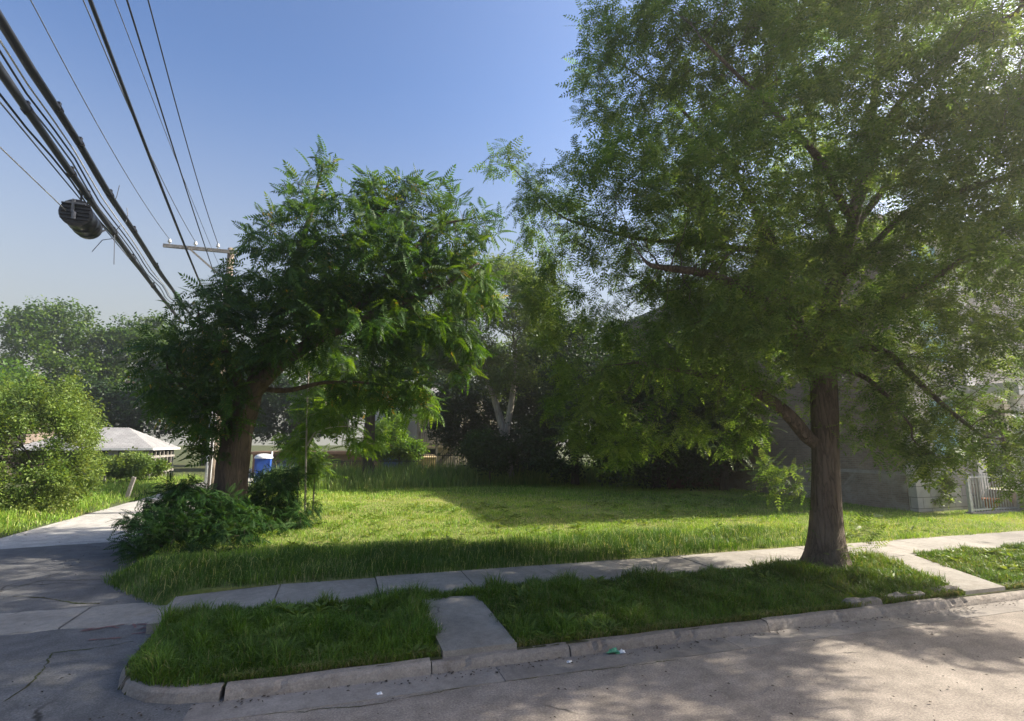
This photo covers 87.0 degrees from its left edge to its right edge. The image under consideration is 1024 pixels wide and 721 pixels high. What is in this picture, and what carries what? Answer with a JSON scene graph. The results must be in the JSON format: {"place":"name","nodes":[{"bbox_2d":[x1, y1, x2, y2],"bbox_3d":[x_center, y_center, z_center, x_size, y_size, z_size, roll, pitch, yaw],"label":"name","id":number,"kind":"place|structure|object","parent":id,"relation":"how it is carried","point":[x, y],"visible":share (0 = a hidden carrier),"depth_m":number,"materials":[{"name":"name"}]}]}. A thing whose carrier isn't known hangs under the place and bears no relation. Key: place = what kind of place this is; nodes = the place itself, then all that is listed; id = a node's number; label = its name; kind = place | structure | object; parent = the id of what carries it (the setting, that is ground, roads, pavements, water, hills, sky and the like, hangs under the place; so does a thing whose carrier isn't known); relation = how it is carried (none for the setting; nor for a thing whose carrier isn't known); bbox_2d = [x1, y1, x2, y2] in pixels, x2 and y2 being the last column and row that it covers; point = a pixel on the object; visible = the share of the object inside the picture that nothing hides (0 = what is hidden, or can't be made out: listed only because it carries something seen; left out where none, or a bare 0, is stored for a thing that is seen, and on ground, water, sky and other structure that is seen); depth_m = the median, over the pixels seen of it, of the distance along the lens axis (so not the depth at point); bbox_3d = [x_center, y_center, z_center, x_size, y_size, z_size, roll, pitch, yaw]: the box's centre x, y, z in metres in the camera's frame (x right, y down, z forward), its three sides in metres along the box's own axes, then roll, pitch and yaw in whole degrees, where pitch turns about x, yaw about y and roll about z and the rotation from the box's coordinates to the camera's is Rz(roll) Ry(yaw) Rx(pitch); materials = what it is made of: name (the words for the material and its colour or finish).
{"place":"outdoors","nodes":[
{"label":"outdoors","id":0,"kind":"place"},
{"bbox_2d":[0,602,166,634],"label":"alley crossing","id":1,"kind":"object","parent":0,"point":[25,622],"visible":0.88,"depth_m":7.80,"materials":[{"name":"concrete"}]},
{"bbox_2d":[0,39,175,302],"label":"drop wire","id":2,"kind":"object","parent":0,"point":[19,71],"visible":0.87,"depth_m":7.84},
{"bbox_2d":[0,64,182,321],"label":"telecom cable","id":3,"kind":"object","parent":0,"point":[26,109],"visible":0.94,"depth_m":7.99,"materials":[{"name":"black plastic"}]},
{"bbox_2d":[0,93,117,242],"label":"drop wire","id":4,"kind":"object","parent":3,"relation":"hanging from","point":[31,133],"visible":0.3,"depth_m":7.42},
{"bbox_2d":[58,190,105,238],"bbox_3d":[-7.396,-2.411,9.459,0.450,0.701,1.812,4,-10,-25],"label":"splice case","id":5,"kind":"object","parent":3,"relation":"hanging from","point":[79,218],"visible":0.99,"depth_m":8.76,"materials":[{"name":"black plastic"}]},
{"bbox_2d":[0,147,65,210],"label":"drop wire","id":6,"kind":"object","parent":5,"relation":"attached to","point":[30,176],"visible":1,"depth_m":7.29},
{"bbox_2d":[0,101,135,266],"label":"drop wire","id":7,"kind":"object","parent":5,"relation":"attached to","point":[13,118],"visible":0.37,"depth_m":7.57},
{"bbox_2d":[0,50,171,299],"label":"drop wire","id":8,"kind":"object","parent":3,"relation":"attached to","point":[30,98],"visible":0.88,"depth_m":7.88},
{"bbox_2d":[0,61,176,307],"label":"drop wire","id":9,"kind":"object","parent":3,"relation":"attached to","point":[51,134],"visible":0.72,"depth_m":8.36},
{"bbox_2d":[114,226,119,262],"bbox_3d":[-7.847,-2.287,10.673,0.108,0.811,0.015,0,-9,0],"label":"loose wire","id":10,"kind":"object","parent":3,"relation":"hanging from","point":[114,245],"visible":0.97,"depth_m":10.66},
{"bbox_2d":[0,10,193,318],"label":"telecom cable","id":11,"kind":"object","parent":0,"point":[20,49],"visible":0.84,"depth_m":7.58,"materials":[{"name":"black plastic"}]},
{"bbox_2d":[0,24,179,302],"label":"telecom cable","id":12,"kind":"object","parent":11,"relation":"attached to","point":[37,84],"visible":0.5,"depth_m":7.40,"materials":[{"name":"black rubber"}]},
{"bbox_2d":[0,468,252,548],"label":"alley","id":13,"kind":"structure","parent":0,"point":[93,527],"depth_m":15.51,"materials":[{"name":"concrete"}]},
{"bbox_2d":[125,477,135,497],"bbox_3d":[-17.297,5.793,24.435,0.357,1.030,0.160,3,-9,-17],"label":"fence stub","id":14,"kind":"object","parent":13,"relation":"on","point":[130,487],"visible":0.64,"depth_m":24.39,"materials":[{"name":"grey wood"}]},
{"bbox_2d":[163,239,236,487],"bbox_3d":[-12.413,0.602,20.775,2.602,10.745,0.428,3,-9,-19],"label":"utility pole","id":15,"kind":"object","parent":13,"relation":"on","point":[209,473],"visible":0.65,"depth_m":21.15,"materials":[{"name":"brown wood"}]},
{"bbox_2d":[30,0,169,239],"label":"power line","id":16,"kind":"object","parent":15,"relation":"attached to","point":[87,106],"visible":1,"depth_m":12.10,"materials":[{"name":"grey metal"}]},
{"bbox_2d":[83,0,195,241],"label":"power line","id":17,"kind":"object","parent":15,"relation":"attached to","point":[124,97],"visible":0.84,"depth_m":11.34,"materials":[{"name":"grey metal"}]},
{"bbox_2d":[88,0,207,300],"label":"service cable","id":18,"kind":"object","parent":15,"relation":"attached to","point":[103,35],"visible":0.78,"depth_m":9.51,"materials":[{"name":"black rubber"}]},
{"bbox_2d":[114,0,218,264],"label":"power line","id":19,"kind":"object","parent":15,"relation":"attached to","point":[156,109],"visible":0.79,"depth_m":9.98,"materials":[{"name":"grey metal"}]},
{"bbox_2d":[126,0,217,283],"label":"power line","id":20,"kind":"object","parent":15,"relation":"attached to","point":[132,17],"visible":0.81,"depth_m":9.85,"materials":[{"name":"grey metal"}]},
{"bbox_2d":[147,0,217,243],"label":"power line","id":21,"kind":"object","parent":15,"relation":"attached to","point":[176,104],"visible":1,"depth_m":12.13,"materials":[{"name":"grey metal"}]},
{"bbox_2d":[254,451,272,480],"bbox_3d":[-16.315,6.962,35.352,1.157,1.980,1.157,3,-9,-17],"label":"portable toilet","id":22,"kind":"object","parent":13,"relation":"on","point":[262,460],"visible":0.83,"depth_m":34.93,"materials":[{"name":"blue plastic"}]},
{"bbox_2d":[255,461,267,480],"bbox_3d":[-16.164,7.126,34.843,0.660,1.300,0.027,3,-9,-17],"label":"door","id":23,"kind":"structure","parent":22,"relation":"in","point":[260,464],"depth_m":34.87,"materials":[{"name":"blue plastic"}]},
{"bbox_2d":[272,458,321,469],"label":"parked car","id":24,"kind":"object","parent":13,"relation":"on","point":[279,464],"visible":0.02,"depth_m":40.26,"materials":[{"name":"black paint"}]},
{"bbox_2d":[0,460,252,537],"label":"verge","id":25,"kind":"structure","parent":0,"point":[179,468],"depth_m":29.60,"materials":[{"name":"green plant"}]},
{"bbox_2d":[0,358,54,474],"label":"tree","id":26,"kind":"object","parent":25,"relation":"on","point":[17,375],"visible":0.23,"depth_m":40.89,"materials":[{"name":"green plant"}]},
{"bbox_2d":[0,366,112,514],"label":"bright bush","id":27,"kind":"object","parent":25,"relation":"on","point":[28,410],"visible":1,"depth_m":19.24,"materials":[{"name":"green plant"}]},
{"bbox_2d":[0,295,127,433],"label":"tree","id":28,"kind":"object","parent":25,"relation":"on","point":[44,344],"visible":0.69,"depth_m":51.05,"materials":[{"name":"green plant"}]},
{"bbox_2d":[84,446,173,481],"bbox_3d":[-22.980,6.220,32.380,4.943,2.190,3.343,-1,-9,7],"label":"garage shrub","id":29,"kind":"object","parent":25,"relation":"on","point":[123,465],"visible":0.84,"depth_m":31.75,"materials":[{"name":"green plant"}]},
{"bbox_2d":[82,309,181,430],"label":"tree","id":30,"kind":"object","parent":25,"relation":"on","point":[113,339],"visible":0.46,"depth_m":53.75,"materials":[{"name":"green plant"}]},
{"bbox_2d":[70,364,199,441],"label":"tree","id":31,"kind":"object","parent":25,"relation":"on","point":[117,408],"visible":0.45,"depth_m":47.64,"materials":[{"name":"green plant"}]},
{"bbox_2d":[148,320,288,465],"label":"tree","id":32,"kind":"object","parent":25,"relation":"on","point":[202,384],"depth_m":58.69,"materials":[{"name":"green plant"}]},
{"bbox_2d":[232,353,369,449],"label":"tree","id":33,"kind":"object","parent":25,"relation":"on","point":[271,404],"visible":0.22,"depth_m":50.38,"materials":[{"name":"green plant"}]},
{"bbox_2d":[0,541,504,720],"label":"alley apron","id":34,"kind":"object","parent":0,"point":[86,689],"visible":0.25,"depth_m":6.65,"materials":[{"name":"concrete"}]},
{"bbox_2d":[82,623,146,639],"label":"faded paint marks","id":35,"kind":"object","parent":34,"relation":"on","point":[134,625],"visible":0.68,"depth_m":7.35},
{"bbox_2d":[5,579,669,714],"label":"pavement cracks","id":36,"kind":"object","parent":34,"relation":"on","point":[47,660],"visible":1,"depth_m":6.06,"materials":[{"name":"soil"}]},
{"bbox_2d":[11,445,596,548],"bbox_3d":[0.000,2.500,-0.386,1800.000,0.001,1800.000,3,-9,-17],"label":"ground","id":37,"kind":"structure","parent":0,"point":[177,452],"depth_m":203.04,"materials":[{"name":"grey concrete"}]},
{"bbox_2d":[11,424,53,464],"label":"brick house","id":38,"kind":"structure","parent":37,"relation":"on","point":[32,438],"depth_m":63.25,"materials":[{"name":"brown paint"}]},
{"bbox_2d":[14,427,179,480],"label":"garage","id":39,"kind":"structure","parent":37,"relation":"on","point":[123,440],"depth_m":36.52,"materials":[{"name":"grey"}]},
{"bbox_2d":[251,451,382,476],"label":"garage","id":40,"kind":"structure","parent":37,"relation":"on","point":[341,455],"depth_m":42.02,"materials":[{"name":"brown paint"}]},
{"bbox_2d":[404,385,497,469],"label":"house","id":41,"kind":"structure","parent":37,"relation":"on","point":[413,428],"depth_m":47.94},
{"bbox_2d":[428,448,434,454],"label":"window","id":42,"kind":"structure","parent":41,"relation":"in","point":[432,450],"depth_m":47.78,"materials":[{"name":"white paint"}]},
{"bbox_2d":[421,334,522,418],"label":"tree","id":43,"kind":"object","parent":37,"relation":"on","point":[500,343],"visible":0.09,"depth_m":56.62,"materials":[{"name":"green plant"}]},
{"bbox_2d":[183,599,1023,720],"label":"gutter","id":44,"kind":"object","parent":37,"relation":"on","point":[286,702],"visible":0.94,"depth_m":6.10,"materials":[{"name":"concrete"}]},
{"bbox_2d":[606,647,619,653],"bbox_3d":[1.216,3.482,6.490,0.214,0.065,0.106,3,-9,-17],"label":"crumpled wrapper","id":45,"kind":"object","parent":44,"relation":"on","point":[614,650],"visible":1,"depth_m":6.47,"materials":[{"name":"green plastic"}]},
{"bbox_2d":[112,135,522,520],"bbox_3d":[-5.102,-0.950,15.325,10.952,11.629,5.751,3,-9,-17],"label":"tree of heaven","id":46,"kind":"object","parent":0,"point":[274,353],"visible":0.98,"depth_m":14.71,"materials":[{"name":"green plant"}]},
{"bbox_2d":[375,406,404,467],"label":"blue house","id":47,"kind":"structure","parent":0,"point":[377,415],"depth_m":58.54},
{"bbox_2d":[0,0,1023,444],"label":"sky","id":48,"kind":"structure","parent":0,"point":[427,84],"materials":[{"name":"blue"}]},
{"bbox_2d":[101,479,1023,604],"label":"lot ground","id":49,"kind":"structure","parent":0,"point":[201,590],"depth_m":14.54,"materials":[{"name":"green plant"}]},
{"bbox_2d":[103,469,270,564],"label":"corner undergrowth","id":50,"kind":"object","parent":49,"relation":"on","point":[175,519],"visible":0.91,"depth_m":12.14,"materials":[{"name":"green plant"}]},
{"bbox_2d":[234,464,327,536],"bbox_3d":[-6.451,4.062,15.043,2.468,2.331,4.688,4,-10,-23],"label":"bush","id":51,"kind":"object","parent":49,"relation":"on","point":[272,484],"visible":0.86,"depth_m":15.00,"materials":[{"name":"green plant"}]},
{"bbox_2d":[271,433,346,511],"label":"lot sapling","id":52,"kind":"object","parent":49,"relation":"on","point":[314,465],"visible":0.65,"depth_m":17.71,"materials":[{"name":"green plant"}]},
{"bbox_2d":[269,331,449,514],"bbox_3d":[-4.909,1.946,17.538,5.612,6.004,3.054,3,-9,-17],"label":"young tree","id":53,"kind":"object","parent":49,"relation":"on","point":[319,414],"visible":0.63,"depth_m":17.23,"materials":[{"name":"green plant"}]},
{"bbox_2d":[282,282,453,473],"bbox_3d":[-7.844,0.892,31.470,11.352,12.476,8.050,3,-9,-17],"label":"shade tree","id":54,"kind":"object","parent":49,"relation":"on","point":[370,428],"visible":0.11,"depth_m":30.18,"materials":[{"name":"green plant"}]},
{"bbox_2d":[338,459,417,468],"bbox_3d":[-9.415,7.600,37.783,5.637,1.400,0.088,0,-9,0],"label":"iron fence","id":55,"kind":"object","parent":49,"relation":"on","point":[379,462],"visible":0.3,"depth_m":37.84,"materials":[{"name":"black metal"}]},
{"bbox_2d":[361,411,434,467],"bbox_3d":[-8.605,5.995,39.582,5.152,4.825,4.848,7,-11,-38],"label":"yard bush","id":56,"kind":"object","parent":49,"relation":"on","point":[407,447],"visible":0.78,"depth_m":38.71,"materials":[{"name":"green plant"}]},
{"bbox_2d":[417,456,436,466],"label":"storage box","id":57,"kind":"object","parent":49,"relation":"on","point":[423,460],"visible":0.21,"depth_m":40.54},
{"bbox_2d":[418,452,463,467],"bbox_3d":[-4.520,7.378,37.823,4.438,1.850,0.096,-2,-9,13],"label":"iron fence","id":58,"kind":"object","parent":49,"relation":"on","point":[433,455],"visible":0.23,"depth_m":38.05,"materials":[{"name":"black metal"}]},
{"bbox_2d":[248,456,665,492],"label":"tall weeds","id":59,"kind":"object","parent":49,"relation":"on","point":[419,476],"visible":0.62,"depth_m":28.57,"materials":[{"name":"green plant"}]},
{"bbox_2d":[421,372,530,468],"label":"evergreen thicket tree","id":60,"kind":"object","parent":49,"relation":"on","point":[453,420],"visible":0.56,"depth_m":34.37,"materials":[{"name":"green plant"}]},
{"bbox_2d":[456,424,518,481],"bbox_3d":[-1.391,5.041,28.647,3.594,3.375,3.668,3,-9,-17],"label":"bush","id":61,"kind":"object","parent":49,"relation":"on","point":[479,449],"visible":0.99,"depth_m":27.83,"materials":[{"name":"green plant"}]},
{"bbox_2d":[432,247,574,481],"bbox_3d":[-0.550,0.291,31.554,8.989,13.715,7.066,3,-9,-17],"label":"pale tree","id":62,"kind":"object","parent":49,"relation":"on","point":[504,372],"visible":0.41,"depth_m":30.69,"materials":[{"name":"green plant"}]},
{"bbox_2d":[501,360,571,476],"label":"thicket tree","id":63,"kind":"object","parent":49,"relation":"on","point":[520,409],"visible":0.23,"depth_m":32.70,"materials":[{"name":"green plant"}]},
{"bbox_2d":[507,320,630,485],"bbox_3d":[3.292,2.140,28.460,6.825,9.056,6.184,-5,-10,28],"label":"tree","id":64,"kind":"object","parent":49,"relation":"on","point":[545,456],"visible":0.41,"depth_m":27.64,"materials":[{"name":"green plant"}]},
{"bbox_2d":[504,306,642,412],"bbox_3d":[7.786,2.360,37.570,16.835,11.408,10.091,0,-9,-2],"label":"tree","id":65,"kind":"object","parent":49,"relation":"on","point":[593,334],"visible":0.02,"depth_m":36.11,"materials":[{"name":"green plant"}]},
{"bbox_2d":[147,493,1023,665],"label":"broadleaf weeds","id":66,"kind":"object","parent":49,"relation":"on","point":[291,608],"visible":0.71,"depth_m":10.67,"materials":[{"name":"green plant"}]},
{"bbox_2d":[583,339,734,490],"bbox_3d":[7.161,2.628,26.706,7.470,7.992,6.857,-2,-9,10],"label":"thicket tree","id":67,"kind":"object","parent":49,"relation":"on","point":[655,469],"visible":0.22,"depth_m":25.04,"materials":[{"name":"green plant"}]},
{"bbox_2d":[661,359,758,490],"bbox_3d":[9.322,2.917,25.800,5.265,6.882,4.604,3,-9,-17],"label":"thicket tree","id":68,"kind":"object","parent":49,"relation":"on","point":[724,474],"visible":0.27,"depth_m":24.68,"materials":[{"name":"green plant"}]},
{"bbox_2d":[624,211,1023,511],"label":"brick flats","id":69,"kind":"structure","parent":49,"relation":"on","point":[863,484],"depth_m":19.98,"materials":[{"name":"brick"}]},
{"bbox_2d":[911,241,948,289],"bbox_3d":[15.223,-3.523,19.829,1.740,1.790,0.300,3,-9,-17],"label":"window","id":70,"kind":"structure","parent":69,"relation":"in","point":[935,248],"depth_m":20.09,"materials":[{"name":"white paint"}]},
{"bbox_2d":[918,309,956,366],"bbox_3d":[15.223,-0.805,19.410,1.740,2.090,0.300,3,-9,-17],"label":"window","id":71,"kind":"structure","parent":69,"relation":"in","point":[922,309],"depth_m":19.53,"materials":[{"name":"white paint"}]},
{"bbox_2d":[929,398,971,460],"bbox_3d":[15.223,2.407,18.914,1.740,2.190,0.300,3,-9,-17],"label":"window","id":72,"kind":"structure","parent":69,"relation":"in","point":[956,430],"depth_m":19.06,"materials":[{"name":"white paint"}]},
{"bbox_2d":[963,250,987,294],"bbox_3d":[17.512,-3.413,20.542,1.340,1.790,0.300,3,-9,-17],"label":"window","id":73,"kind":"structure","parent":69,"relation":"in","point":[966,250],"depth_m":20.53,"materials":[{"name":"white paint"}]},
{"bbox_2d":[971,316,1001,369],"bbox_3d":[17.512,-0.695,20.123,1.340,2.090,0.300,3,-9,-17],"label":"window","id":74,"kind":"structure","parent":69,"relation":"in","point":[977,356],"depth_m":20.20,"materials":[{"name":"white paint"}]},
{"bbox_2d":[983,430,1010,487],"bbox_3d":[17.487,3.547,19.550,1.300,2.050,0.130,3,-9,-17],"label":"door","id":75,"kind":"structure","parent":69,"relation":"in","point":[1003,440],"depth_m":19.58,"materials":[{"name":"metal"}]},
{"bbox_2d":[930,473,961,508],"bbox_3d":[14.633,4.475,18.791,1.490,1.489,1.782,-4,-10,26],"label":"corner shrub","id":76,"kind":"object","parent":49,"relation":"on","point":[952,484],"visible":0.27,"depth_m":18.21,"materials":[{"name":"green plant"}]},
{"bbox_2d":[981,498,998,507],"bbox_3d":[16.134,4.803,18.145,0.500,0.320,0.495,3,-9,-17],"label":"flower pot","id":77,"kind":"object","parent":49,"relation":"on","point":[990,502],"visible":0.42,"depth_m":18.05,"materials":[{"name":"grey ceramic"}]},
{"bbox_2d":[965,509,1023,514],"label":"garden wall","id":78,"kind":"structure","parent":49,"relation":"on","point":[991,512],"depth_m":17.39,"materials":[{"name":"concrete"}]},
{"bbox_2d":[964,471,1019,511],"bbox_3d":[19.004,4.521,18.680,9.156,1.400,0.090,3,-9,-17],"label":"iron fence","id":79,"kind":"object","parent":78,"relation":"on","point":[970,498],"visible":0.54,"depth_m":17.55,"materials":[{"name":"metal"}]},
{"bbox_2d":[117,549,1023,694],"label":"parkway","id":80,"kind":"structure","parent":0,"point":[542,645],"depth_m":6.93,"materials":[{"name":"plant"}]},
{"bbox_2d":[118,539,1023,687],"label":"parkway grass","id":81,"kind":"structure","parent":80,"relation":"on","point":[160,648],"depth_m":7.42,"materials":[{"name":"green plant"}]},
{"bbox_2d":[422,555,1004,657],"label":"carriage walks","id":82,"kind":"structure","parent":80,"relation":"on","point":[474,627],"depth_m":7.25,"materials":[{"name":"concrete"}]},
{"bbox_2d":[469,0,1023,569],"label":"honey locust","id":83,"kind":"object","parent":80,"relation":"on","point":[961,212],"visible":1,"depth_m":9.58,"materials":[{"name":"green plant"}]},
{"bbox_2d":[885,591,924,599],"bbox_3d":[6.088,3.660,8.367,0.752,0.140,0.188,3,-9,-17],"label":"kerb stone","id":84,"kind":"object","parent":80,"relation":"on","point":[896,594],"visible":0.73,"depth_m":8.32,"materials":[{"name":"concrete"}]},
{"bbox_2d":[928,585,957,591],"bbox_3d":[6.976,3.718,8.714,0.605,0.125,0.184,3,-9,-17],"label":"kerb stone","id":85,"kind":"object","parent":80,"relation":"on","point":[948,587],"visible":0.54,"depth_m":8.69,"materials":[{"name":"concrete"}]},
{"bbox_2d":[118,589,1023,703],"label":"kerb","id":86,"kind":"structure","parent":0,"point":[202,693],"depth_m":6.25,"materials":[{"name":"grey concrete"}]},
{"bbox_2d":[146,531,1023,633],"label":"sidewalk","id":87,"kind":"structure","parent":0,"point":[348,588],"depth_m":9.74,"materials":[{"name":"concrete"}]},
{"bbox_2d":[222,611,1023,720],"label":"street","id":88,"kind":"structure","parent":0,"point":[876,676],"depth_m":5.57,"materials":[{"name":"concrete"}]},
{"bbox_2d":[0,528,1023,720],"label":"leaf litter","id":89,"kind":"object","parent":88,"relation":"on","point":[570,662],"visible":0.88,"depth_m":5.94,"materials":[{"name":"brown plant"}]}
]}

